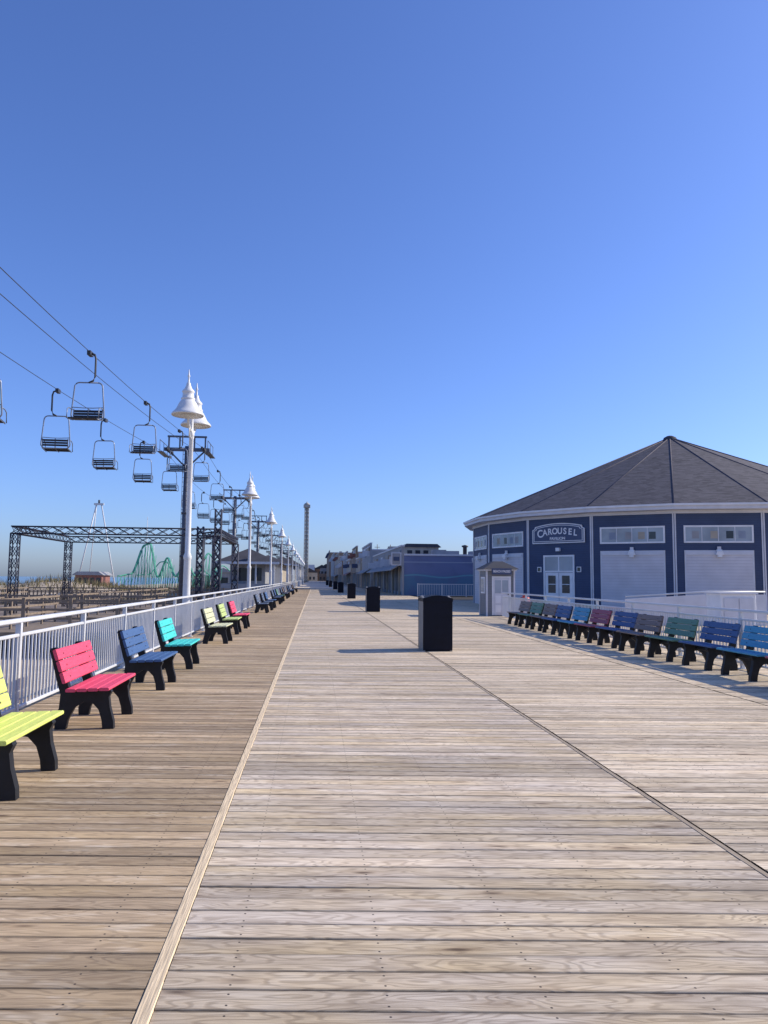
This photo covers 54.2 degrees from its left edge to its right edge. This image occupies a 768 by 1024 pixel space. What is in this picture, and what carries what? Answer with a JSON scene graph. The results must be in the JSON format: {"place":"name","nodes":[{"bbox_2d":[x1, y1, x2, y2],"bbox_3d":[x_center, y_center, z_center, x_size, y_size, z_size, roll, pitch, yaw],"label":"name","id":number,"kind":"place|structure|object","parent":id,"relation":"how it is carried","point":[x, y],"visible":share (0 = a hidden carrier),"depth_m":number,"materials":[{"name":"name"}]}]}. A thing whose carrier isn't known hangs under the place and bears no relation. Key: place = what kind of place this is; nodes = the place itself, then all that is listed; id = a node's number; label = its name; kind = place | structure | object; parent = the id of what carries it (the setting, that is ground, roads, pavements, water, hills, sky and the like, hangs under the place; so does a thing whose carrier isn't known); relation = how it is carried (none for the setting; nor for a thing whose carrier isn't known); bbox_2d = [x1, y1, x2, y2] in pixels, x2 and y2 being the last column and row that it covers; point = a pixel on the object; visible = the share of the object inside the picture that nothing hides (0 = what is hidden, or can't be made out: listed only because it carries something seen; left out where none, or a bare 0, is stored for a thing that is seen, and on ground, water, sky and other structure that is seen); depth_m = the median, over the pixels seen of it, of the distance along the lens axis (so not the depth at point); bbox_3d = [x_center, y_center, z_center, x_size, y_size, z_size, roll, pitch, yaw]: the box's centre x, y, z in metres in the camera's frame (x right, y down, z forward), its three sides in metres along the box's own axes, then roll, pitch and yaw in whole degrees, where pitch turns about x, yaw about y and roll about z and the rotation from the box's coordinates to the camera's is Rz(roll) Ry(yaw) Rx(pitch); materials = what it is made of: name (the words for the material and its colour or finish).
{"place":"outdoors","nodes":[
{"label":"outdoors","id":0,"kind":"place"},
{"bbox_2d":[0,583,176,703],"bbox_3d":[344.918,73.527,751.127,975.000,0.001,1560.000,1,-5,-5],"label":"beach sand ground","id":1,"kind":"structure","parent":0,"point":[46,657],"depth_m":28.81,"materials":[{"name":"sand"}]},
{"bbox_2d":[79,500,114,584],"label":"frame swing ride","id":2,"kind":"object","parent":1,"relation":"on","point":[96,504],"visible":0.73,"depth_m":159.42,"materials":[{"name":"grey paint"}]},
{"bbox_2d":[0,590,243,604],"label":"dune fence","id":3,"kind":"object","parent":1,"relation":"on","point":[103,594],"visible":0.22,"depth_m":69.41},
{"bbox_2d":[7,525,238,613],"bbox_3d":[-16.802,4.486,50.477,12.686,6.203,11.488,1,-5,-5],"label":"stage truss frame","id":4,"kind":"object","parent":1,"relation":"on","point":[230,539],"visible":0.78,"depth_m":45.84,"materials":[{"name":"black paint"}]},
{"bbox_2d":[0,586,258,655],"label":"timber beach pier","id":5,"kind":"structure","parent":1,"relation":"on","point":[28,605],"depth_m":36.73,"materials":[{"name":"wood"}]},
{"bbox_2d":[145,517,147,587],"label":"flag pole","id":6,"kind":"object","parent":1,"relation":"on","point":[146,551],"visible":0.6,"depth_m":154.01,"materials":[{"name":"metal"}]},
{"bbox_2d":[117,544,229,587],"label":"roller coaster","id":7,"kind":"object","parent":1,"relation":"on","point":[163,572],"visible":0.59,"depth_m":147.92,"materials":[{"name":"green metal"}]},
{"bbox_2d":[157,435,214,599],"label":"chairlift tower","id":8,"kind":"structure","parent":1,"relation":"on","point":[168,448],"depth_m":52.06,"materials":[{"name":"metal"}]},
{"bbox_2d":[0,352,268,541],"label":"chairlift cable","id":9,"kind":"object","parent":8,"relation":"attached to","point":[89,409],"visible":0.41,"depth_m":31.71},
{"bbox_2d":[0,380,6,423],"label":"chairlift chair","id":10,"kind":"object","parent":9,"relation":"hanging from","point":[2,421],"visible":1,"depth_m":23.34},
{"bbox_2d":[40,388,72,452],"bbox_3d":[-13.006,-3.644,29.959,1.148,2.466,0.690,1,-5,-8],"label":"chairlift chair","id":11,"kind":"object","parent":9,"relation":"hanging from","point":[55,443],"visible":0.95,"depth_m":29.71,"materials":[{"name":"metal"}]},
{"bbox_2d":[92,418,117,469],"bbox_3d":[-13.603,-3.303,36.729,1.148,2.466,0.690,1,-5,-1],"label":"chairlift chair","id":12,"kind":"object","parent":9,"relation":"hanging from","point":[110,462],"visible":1,"depth_m":36.47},
{"bbox_2d":[132,440,152,482],"bbox_3d":[-14.371,-2.994,44.898,1.148,2.466,0.690,1,-5,-8],"label":"chairlift chair","id":13,"kind":"object","parent":9,"relation":"hanging from","point":[142,476],"visible":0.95,"depth_m":44.62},
{"bbox_2d":[161,456,178,491],"bbox_3d":[-15.096,-2.702,53.072,1.148,2.466,0.690,1,-5,-1],"label":"chairlift chair","id":14,"kind":"object","parent":9,"relation":"hanging from","point":[167,486],"visible":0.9,"depth_m":52.80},
{"bbox_2d":[197,492,209,518],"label":"chairlift chair","id":15,"kind":"object","parent":9,"relation":"hanging from","point":[204,516],"visible":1,"depth_m":69.01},
{"bbox_2d":[210,499,220,522],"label":"chairlift chair","id":16,"kind":"object","parent":9,"relation":"hanging from","point":[211,520],"visible":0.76,"depth_m":77.19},
{"bbox_2d":[220,503,229,524],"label":"chairlift chair","id":17,"kind":"object","parent":9,"relation":"hanging from","point":[226,521],"visible":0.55,"depth_m":85.37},
{"bbox_2d":[0,267,293,555],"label":"chairlift cable","id":18,"kind":"object","parent":8,"relation":"attached to","point":[88,350],"visible":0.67,"depth_m":24.25,"materials":[{"name":"metal"}]},
{"bbox_2d":[66,350,104,420],"bbox_3d":[-10.076,-4.294,25.478,1.148,2.466,0.690,1,-5,-4],"label":"chairlift chair","id":19,"kind":"object","parent":18,"relation":"hanging from","point":[83,416],"visible":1,"depth_m":25.61,"materials":[{"name":"metal"}]},
{"bbox_2d":[129,401,156,453],"bbox_3d":[-10.848,-3.819,33.934,1.148,2.466,0.690,1,-5,-4],"label":"chairlift chair","id":20,"kind":"object","parent":18,"relation":"hanging from","point":[144,449],"visible":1,"depth_m":34.06,"materials":[{"name":"metal"}]},
{"bbox_2d":[166,429,187,471],"bbox_3d":[-11.632,-3.462,42.400,1.148,2.465,0.690,1,-5,-1],"label":"chairlift chair","id":21,"kind":"object","parent":18,"relation":"hanging from","point":[178,466],"visible":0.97,"depth_m":42.53,"materials":[{"name":"metal"}]},
{"bbox_2d":[192,446,209,481],"bbox_3d":[-12.383,-3.224,50.879,1.148,2.466,0.690,1,-5,-8],"label":"chairlift chair","id":22,"kind":"object","parent":18,"relation":"hanging from","point":[205,479],"visible":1,"depth_m":51.01,"materials":[{"name":"metal"}]},
{"bbox_2d":[209,470,223,500],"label":"chairlift chair","id":23,"kind":"object","parent":18,"relation":"hanging from","point":[216,497],"visible":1,"depth_m":59.41,"materials":[{"name":"metal"}]},
{"bbox_2d":[223,486,235,512],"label":"chairlift chair","id":24,"kind":"object","parent":18,"relation":"hanging from","point":[233,511],"visible":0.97,"depth_m":67.81,"materials":[{"name":"metal"}]},
{"bbox_2d":[232,494,243,517],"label":"chairlift chair","id":25,"kind":"object","parent":18,"relation":"hanging from","point":[238,515],"visible":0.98,"depth_m":76.26,"materials":[{"name":"metal"}]},
{"bbox_2d":[248,510,256,528],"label":"chairlift chair","id":26,"kind":"object","parent":18,"relation":"hanging from","point":[252,527],"visible":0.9,"depth_m":93.18,"materials":[{"name":"metal"}]},
{"bbox_2d":[195,509,222,599],"bbox_3d":[-9.420,3.316,40.170,0.496,6.821,2.827,4,-6,-36],"label":"lattice gantry","id":27,"kind":"object","parent":1,"relation":"on","point":[214,532],"visible":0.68,"depth_m":39.63,"materials":[{"name":"metal"}]},
{"bbox_2d":[190,568,229,586],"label":"amusement pier stalls","id":28,"kind":"object","parent":1,"relation":"on","point":[225,576],"visible":0.15,"depth_m":164.76,"materials":[{"name":"grey paint"}]},
{"bbox_2d":[218,489,249,554],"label":"chairlift tower","id":29,"kind":"structure","parent":1,"relation":"on","point":[234,519],"depth_m":84.02,"materials":[{"name":"metal"}]},
{"bbox_2d":[0,294,270,534],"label":"chairlift cable","id":30,"kind":"object","parent":29,"relation":"attached to","point":[98,377],"visible":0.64,"depth_m":27.41,"materials":[{"name":"metal"}]},
{"bbox_2d":[247,515,269,552],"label":"chairlift tower","id":31,"kind":"structure","parent":1,"relation":"on","point":[257,539],"depth_m":118.72,"materials":[{"name":"metal"}]},
{"bbox_2d":[264,531,280,556],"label":"chairlift tower","id":32,"kind":"structure","parent":1,"relation":"on","point":[272,539],"depth_m":156.55,"materials":[{"name":"metal"}]},
{"bbox_2d":[267,555,291,584],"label":"beach pavilion","id":33,"kind":"structure","parent":1,"relation":"on","point":[284,572],"depth_m":130.84,"materials":[{"name":"beige paint"}]},
{"bbox_2d":[278,556,300,581],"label":"beach pavilion","id":34,"kind":"structure","parent":1,"relation":"on","point":[290,562],"depth_m":190.19,"materials":[{"name":"white paint"}]},
{"bbox_2d":[289,559,304,580],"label":"beach pavilion","id":35,"kind":"structure","parent":1,"relation":"on","point":[299,568],"depth_m":272.96,"materials":[{"name":"grey paint"}]},
{"bbox_2d":[303,502,309,582],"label":"drop tower ride","id":36,"kind":"object","parent":1,"relation":"on","point":[306,524],"visible":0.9,"depth_m":496.66,"materials":[{"name":"paint"}]},
{"bbox_2d":[0,576,177,584],"bbox_3d":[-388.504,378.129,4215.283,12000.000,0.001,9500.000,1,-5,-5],"label":"ocean water","id":37,"kind":"structure","parent":0,"point":[22,579],"depth_m":862.76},
{"bbox_2d":[72,571,111,585],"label":"ride ticket building","id":38,"kind":"structure","parent":0,"point":[96,576],"depth_m":144.85,"materials":[{"name":"red paint"}]},
{"bbox_2d":[0,581,217,602],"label":"sand dune","id":39,"kind":"structure","parent":0,"point":[50,584],"depth_m":83.16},
{"bbox_2d":[0,573,217,604],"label":"dune grass","id":40,"kind":"structure","parent":39,"relation":"on","point":[102,584],"depth_m":86.21,"materials":[{"name":"plant"}]},
{"bbox_2d":[215,549,283,595],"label":"beach pavilion","id":41,"kind":"structure","parent":39,"relation":"on","point":[260,566],"depth_m":81.76,"materials":[{"name":"grey paint"}]},
{"bbox_2d":[296,581,363,588],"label":"boardwalk","id":42,"kind":"structure","parent":0,"point":[316,584],"depth_m":177.08,"materials":[{"name":"brown wood"}]},
{"bbox_2d":[304,564,326,580],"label":"distant town buildings","id":43,"kind":"structure","parent":42,"relation":"on","point":[318,573],"depth_m":513.54,"materials":[{"name":"brown paint"}]},
{"bbox_2d":[329,552,334,581],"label":"boardwalk storefront","id":44,"kind":"object","parent":42,"relation":"on","point":[332,566],"visible":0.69,"depth_m":325.56,"materials":[{"name":"grey paint"}]},
{"bbox_2d":[332,553,342,580],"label":"boardwalk storefront","id":45,"kind":"object","parent":42,"relation":"on","point":[336,559],"visible":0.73,"depth_m":275.13,"materials":[{"name":"beige paint"}]},
{"bbox_2d":[325,550,351,580],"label":"boardwalk storefront","id":46,"kind":"object","parent":42,"relation":"on","point":[329,555],"visible":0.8,"depth_m":384.21,"materials":[{"name":"grey paint"}]},
{"bbox_2d":[335,561,342,581],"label":"boardwalk storefront","id":47,"kind":"object","parent":42,"relation":"on","point":[340,571],"visible":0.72,"depth_m":239.30,"materials":[{"name":"grey paint"}]},
{"bbox_2d":[340,551,347,584],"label":"boardwalk storefront","id":48,"kind":"object","parent":42,"relation":"on","point":[344,558],"visible":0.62,"depth_m":208.03,"materials":[{"name":"grey paint"}]},
{"bbox_2d":[343,559,351,584],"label":"boardwalk storefront","id":49,"kind":"object","parent":42,"relation":"on","point":[348,567],"visible":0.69,"depth_m":179.22,"materials":[{"name":"beige paint"}]},
{"bbox_2d":[348,546,361,583],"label":"boardwalk storefront","id":50,"kind":"object","parent":42,"relation":"on","point":[353,555],"visible":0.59,"depth_m":158.62,"materials":[{"name":"grey paint"}]},
{"bbox_2d":[352,557,361,587],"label":"boardwalk storefront","id":51,"kind":"object","parent":42,"relation":"on","point":[358,565],"visible":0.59,"depth_m":141.22,"materials":[{"name":"beige paint"}]},
{"bbox_2d":[0,0,767,577],"label":"sky","id":52,"kind":"structure","parent":0,"point":[419,270],"materials":[{"name":"blue"}]},
{"bbox_2d":[366,544,472,595],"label":"mural arcade building","id":53,"kind":"structure","parent":0,"point":[404,570],"depth_m":75.72,"materials":[{"name":"paint"}]},
{"bbox_2d":[131,596,764,1022],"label":"boardwalk substructure","id":54,"kind":"object","parent":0,"point":[551,732],"depth_m":5.83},
{"bbox_2d":[0,588,767,1023],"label":"boardwalk","id":55,"kind":"structure","parent":54,"relation":"on","point":[410,832],"depth_m":4.69,"materials":[{"name":"brown wood"}]},
{"bbox_2d":[0,667,63,800],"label":"park bench","id":56,"kind":"object","parent":55,"relation":"on","point":[35,728],"visible":1,"depth_m":6.06,"materials":[{"name":"yellow plastic"}]},
{"bbox_2d":[50,640,135,728],"bbox_3d":[-3.246,1.904,8.402,0.680,0.850,1.240,1,-5,-6],"label":"park bench","id":57,"kind":"object","parent":55,"relation":"on","point":[90,690],"visible":1,"depth_m":8.00,"materials":[{"name":"pink plastic"}]},
{"bbox_2d":[117,626,177,689],"bbox_3d":[-3.498,2.147,11.137,0.680,0.850,1.240,1,-5,-5],"label":"park bench","id":58,"kind":"object","parent":55,"relation":"on","point":[144,662],"visible":0.98,"depth_m":10.74,"materials":[{"name":"blue plastic"}]},
{"bbox_2d":[0,580,303,715],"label":"boardwalk railing","id":59,"kind":"object","parent":55,"relation":"on","point":[186,617],"visible":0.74,"depth_m":11.88,"materials":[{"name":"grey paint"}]},
{"bbox_2d":[154,618,199,668],"bbox_3d":[-3.743,2.368,13.627,0.680,0.850,1.240,1,-5,-6],"label":"park bench","id":60,"kind":"object","parent":55,"relation":"on","point":[186,649],"visible":0.93,"depth_m":13.19,"materials":[{"name":"teal plastic"}]},
{"bbox_2d":[171,370,210,635],"bbox_3d":[-5.521,-0.234,21.288,0.890,7.370,2.330,1,-5,-5],"label":"street lamp","id":61,"kind":"object","parent":55,"relation":"on","point":[188,409],"visible":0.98,"depth_m":21.10,"materials":[{"name":"metal"}]},
{"bbox_2d":[200,607,232,643],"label":"park bench","id":62,"kind":"object","parent":55,"relation":"on","point":[223,630],"visible":1,"depth_m":18.29,"materials":[{"name":"beige plastic"}]},
{"bbox_2d":[131,589,310,1023],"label":"boardwalk divider board","id":63,"kind":"object","parent":55,"relation":"on","point":[147,1004],"visible":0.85,"depth_m":3.80,"materials":[{"name":"wood"}]},
{"bbox_2d":[215,603,241,634],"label":"park bench","id":64,"kind":"object","parent":55,"relation":"on","point":[223,618],"visible":0.9,"depth_m":21.35,"materials":[{"name":"green plastic"}]},
{"bbox_2d":[227,601,249,628],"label":"park bench","id":65,"kind":"object","parent":55,"relation":"on","point":[232,610],"visible":0.88,"depth_m":23.93,"materials":[{"name":"red plastic"}]},
{"bbox_2d":[241,472,259,607],"bbox_3d":[-7.349,1.528,41.126,0.890,7.370,2.330,1,-5,-5],"label":"street lamp","id":66,"kind":"object","parent":55,"relation":"on","point":[250,493],"visible":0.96,"depth_m":40.91,"materials":[{"name":"metal"}]},
{"bbox_2d":[253,594,268,612],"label":"park bench","id":67,"kind":"object","parent":55,"relation":"on","point":[260,605],"visible":0.99,"depth_m":34.57,"materials":[{"name":"blue plastic"}]},
{"bbox_2d":[259,593,273,609],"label":"park bench","id":68,"kind":"object","parent":55,"relation":"on","point":[262,598],"visible":0.91,"depth_m":37.57,"materials":[{"name":"black plastic"}]},
{"bbox_2d":[263,592,275,607],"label":"park bench","id":69,"kind":"object","parent":55,"relation":"on","point":[267,599],"visible":0.77,"depth_m":40.53,"materials":[{"name":"blue plastic"}]},
{"bbox_2d":[266,507,276,586],"bbox_3d":[-9.177,3.289,60.965,0.890,7.370,2.330,1,-5,-5],"label":"street lamp","id":70,"kind":"object","parent":55,"relation":"on","point":[271,520],"visible":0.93,"depth_m":60.74,"materials":[{"name":"metal"}]},
{"bbox_2d":[270,590,280,603],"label":"park bench","id":71,"kind":"object","parent":55,"relation":"on","point":[276,598],"visible":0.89,"depth_m":46.47,"materials":[{"name":"black plastic"}]},
{"bbox_2d":[275,589,284,600],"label":"park bench","id":72,"kind":"object","parent":55,"relation":"on","point":[277,593],"visible":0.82,"depth_m":52.39,"materials":[{"name":"black plastic"}]},
{"bbox_2d":[278,526,285,584],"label":"street lamp","id":73,"kind":"object","parent":55,"relation":"on","point":[282,535],"visible":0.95,"depth_m":80.58,"materials":[{"name":"metal"}]},
{"bbox_2d":[285,535,291,583],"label":"street lamp","id":74,"kind":"object","parent":55,"relation":"on","point":[288,543],"visible":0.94,"depth_m":100.39,"materials":[{"name":"metal"}]},
{"bbox_2d":[290,545,295,581],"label":"street lamp","id":75,"kind":"object","parent":55,"relation":"on","point":[292,549],"visible":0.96,"depth_m":120.31,"materials":[{"name":"metal"}]},
{"bbox_2d":[333,581,337,588],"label":"litter bin","id":76,"kind":"object","parent":55,"relation":"on","point":[335,584],"visible":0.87,"depth_m":114.27,"materials":[{"name":"black plastic"}]},
{"bbox_2d":[338,582,343,592],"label":"litter bin","id":77,"kind":"object","parent":55,"relation":"on","point":[340,587],"visible":1,"depth_m":87.47,"materials":[{"name":"black plastic"}]},
{"bbox_2d":[347,583,355,598],"bbox_3d":[-2.694,6.517,62.072,0.680,1.250,0.840,1,-5,-5],"label":"litter bin","id":78,"kind":"object","parent":55,"relation":"on","point":[351,590],"visible":1,"depth_m":61.68,"materials":[{"name":"black plastic"}]},
{"bbox_2d":[365,586,379,611],"bbox_3d":[-0.558,4.313,37.261,0.680,1.250,0.840,1,-5,-5],"label":"litter bin","id":79,"kind":"object","parent":55,"relation":"on","point":[372,601],"visible":0.99,"depth_m":36.87,"materials":[{"name":"black plastic"}]},
{"bbox_2d":[356,542,396,588],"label":"boardwalk storefront","id":80,"kind":"object","parent":55,"relation":"on","point":[367,554],"visible":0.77,"depth_m":117.89,"materials":[{"name":"grey paint"}]},
{"bbox_2d":[418,595,452,650],"bbox_3d":[1.174,2.536,17.264,0.680,1.250,0.840,1,-5,-5],"label":"litter bin","id":81,"kind":"object","parent":55,"relation":"on","point":[435,622],"visible":1,"depth_m":16.87,"materials":[{"name":"black plastic"}]},
{"bbox_2d":[417,583,472,596],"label":"boardwalk railing","id":82,"kind":"object","parent":55,"relation":"on","point":[446,589],"visible":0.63,"depth_m":70.43,"materials":[{"name":"metal"}]},
{"bbox_2d":[477,561,517,615],"bbox_3d":[5.161,3.491,34.315,1.650,2.460,1.854,1,-5,-5],"label":"beach pass booth","id":83,"kind":"object","parent":55,"relation":"on","point":[496,579],"visible":0.99,"depth_m":33.62,"materials":[{"name":"grey"}]},
{"bbox_2d":[507,601,531,625],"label":"park bench","id":84,"kind":"object","parent":55,"relation":"on","point":[525,606],"visible":0.84,"depth_m":27.19,"materials":[{"name":"black plastic"}]},
{"bbox_2d":[517,602,544,627],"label":"park bench","id":85,"kind":"object","parent":55,"relation":"on","point":[535,608],"visible":0.81,"depth_m":25.70,"materials":[{"name":"teal plastic"}]},
{"bbox_2d":[529,604,557,630],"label":"park bench","id":86,"kind":"object","parent":55,"relation":"on","point":[552,608],"visible":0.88,"depth_m":24.31,"materials":[{"name":"black plastic"}]},
{"bbox_2d":[337,593,767,877],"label":"boardwalk seam strip","id":87,"kind":"object","parent":55,"relation":"on","point":[730,851],"visible":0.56,"depth_m":5.81,"materials":[{"name":"wood"}]},
{"bbox_2d":[541,605,572,634],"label":"park bench","id":88,"kind":"object","parent":55,"relation":"on","point":[566,612],"visible":0.84,"depth_m":22.76,"materials":[{"name":"blue plastic"}]},
{"bbox_2d":[557,607,590,638],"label":"park bench","id":89,"kind":"object","parent":55,"relation":"on","point":[579,613],"visible":0.87,"depth_m":21.29,"materials":[{"name":"blue plastic"}]},
{"bbox_2d":[574,609,611,642],"bbox_3d":[5.568,3.018,19.973,0.680,0.850,1.240,1,-5,-6],"label":"park bench","id":90,"kind":"object","parent":55,"relation":"on","point":[591,629],"visible":0.96,"depth_m":19.84,"materials":[{"name":"purple plastic"}]},
{"bbox_2d":[463,436,767,610],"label":"carousel pavilion","id":91,"kind":"structure","parent":55,"relation":"on","point":[669,514],"depth_m":41.57,"materials":[{"name":"wood"}]},
{"bbox_2d":[532,523,584,543],"bbox_3d":[10.042,1.223,43.418,0.091,1.168,3.560,5,-7,-42],"label":"carousel sign","id":92,"kind":"object","parent":91,"relation":"attached to","point":[559,533],"visible":1,"depth_m":43.33,"materials":[{"name":"wood"}]},
{"bbox_2d":[472,547,755,610],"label":"doors and shutters","id":93,"kind":"structure","parent":91,"relation":"in","point":[631,572],"depth_m":40.42,"materials":[{"name":"white paint"}]},
{"bbox_2d":[474,525,753,550],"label":"clerestory windows","id":94,"kind":"structure","parent":91,"relation":"in","point":[692,533],"depth_m":40.27,"materials":[{"name":"glass"}]},
{"bbox_2d":[595,611,638,647],"bbox_3d":[5.755,2.889,18.516,0.680,0.850,1.240,1,-5,-7],"label":"park bench","id":95,"kind":"object","parent":55,"relation":"on","point":[619,617],"visible":0.88,"depth_m":18.45,"materials":[{"name":"blue plastic"}]},
{"bbox_2d":[502,592,767,668],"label":"boardwalk railing","id":96,"kind":"object","parent":55,"relation":"on","point":[510,601],"visible":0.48,"depth_m":17.41,"materials":[{"name":"metal"}]},
{"bbox_2d":[616,614,663,653],"bbox_3d":[5.827,2.759,17.057,0.680,0.850,1.240,1,-5,-5],"label":"park bench","id":97,"kind":"object","parent":55,"relation":"on","point":[638,637],"visible":0.93,"depth_m":16.96,"materials":[{"name":"black plastic"}]},
{"bbox_2d":[644,617,698,661],"bbox_3d":[5.989,2.630,15.601,0.680,0.850,1.240,1,-5,-6],"label":"park bench","id":98,"kind":"object","parent":55,"relation":"on","point":[671,643],"visible":0.94,"depth_m":15.50,"materials":[{"name":"green plastic"}]},
{"bbox_2d":[678,621,740,670],"bbox_3d":[6.145,2.501,14.146,0.680,0.850,1.240,1,-5,-5],"label":"park bench","id":99,"kind":"object","parent":55,"relation":"on","point":[708,650],"visible":0.91,"depth_m":14.05,"materials":[{"name":"blue plastic"}]},
{"bbox_2d":[704,592,757,629],"bbox_3d":[11.372,3.272,24.600,1.300,1.270,1.000,1,-5,-5],"label":"utility cabinet","id":100,"kind":"object","parent":55,"relation":"on","point":[740,600],"visible":0.65,"depth_m":24.17,"materials":[{"name":"metal"}]},
{"bbox_2d":[716,625,767,681],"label":"park bench","id":101,"kind":"object","parent":55,"relation":"on","point":[751,659],"visible":1,"depth_m":12.90,"materials":[{"name":"blue plastic"}]},
{"bbox_2d":[625,591,766,625],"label":"ramp wall","id":102,"kind":"structure","parent":0,"point":[695,600],"depth_m":27.74,"materials":[{"name":"grey paint"}]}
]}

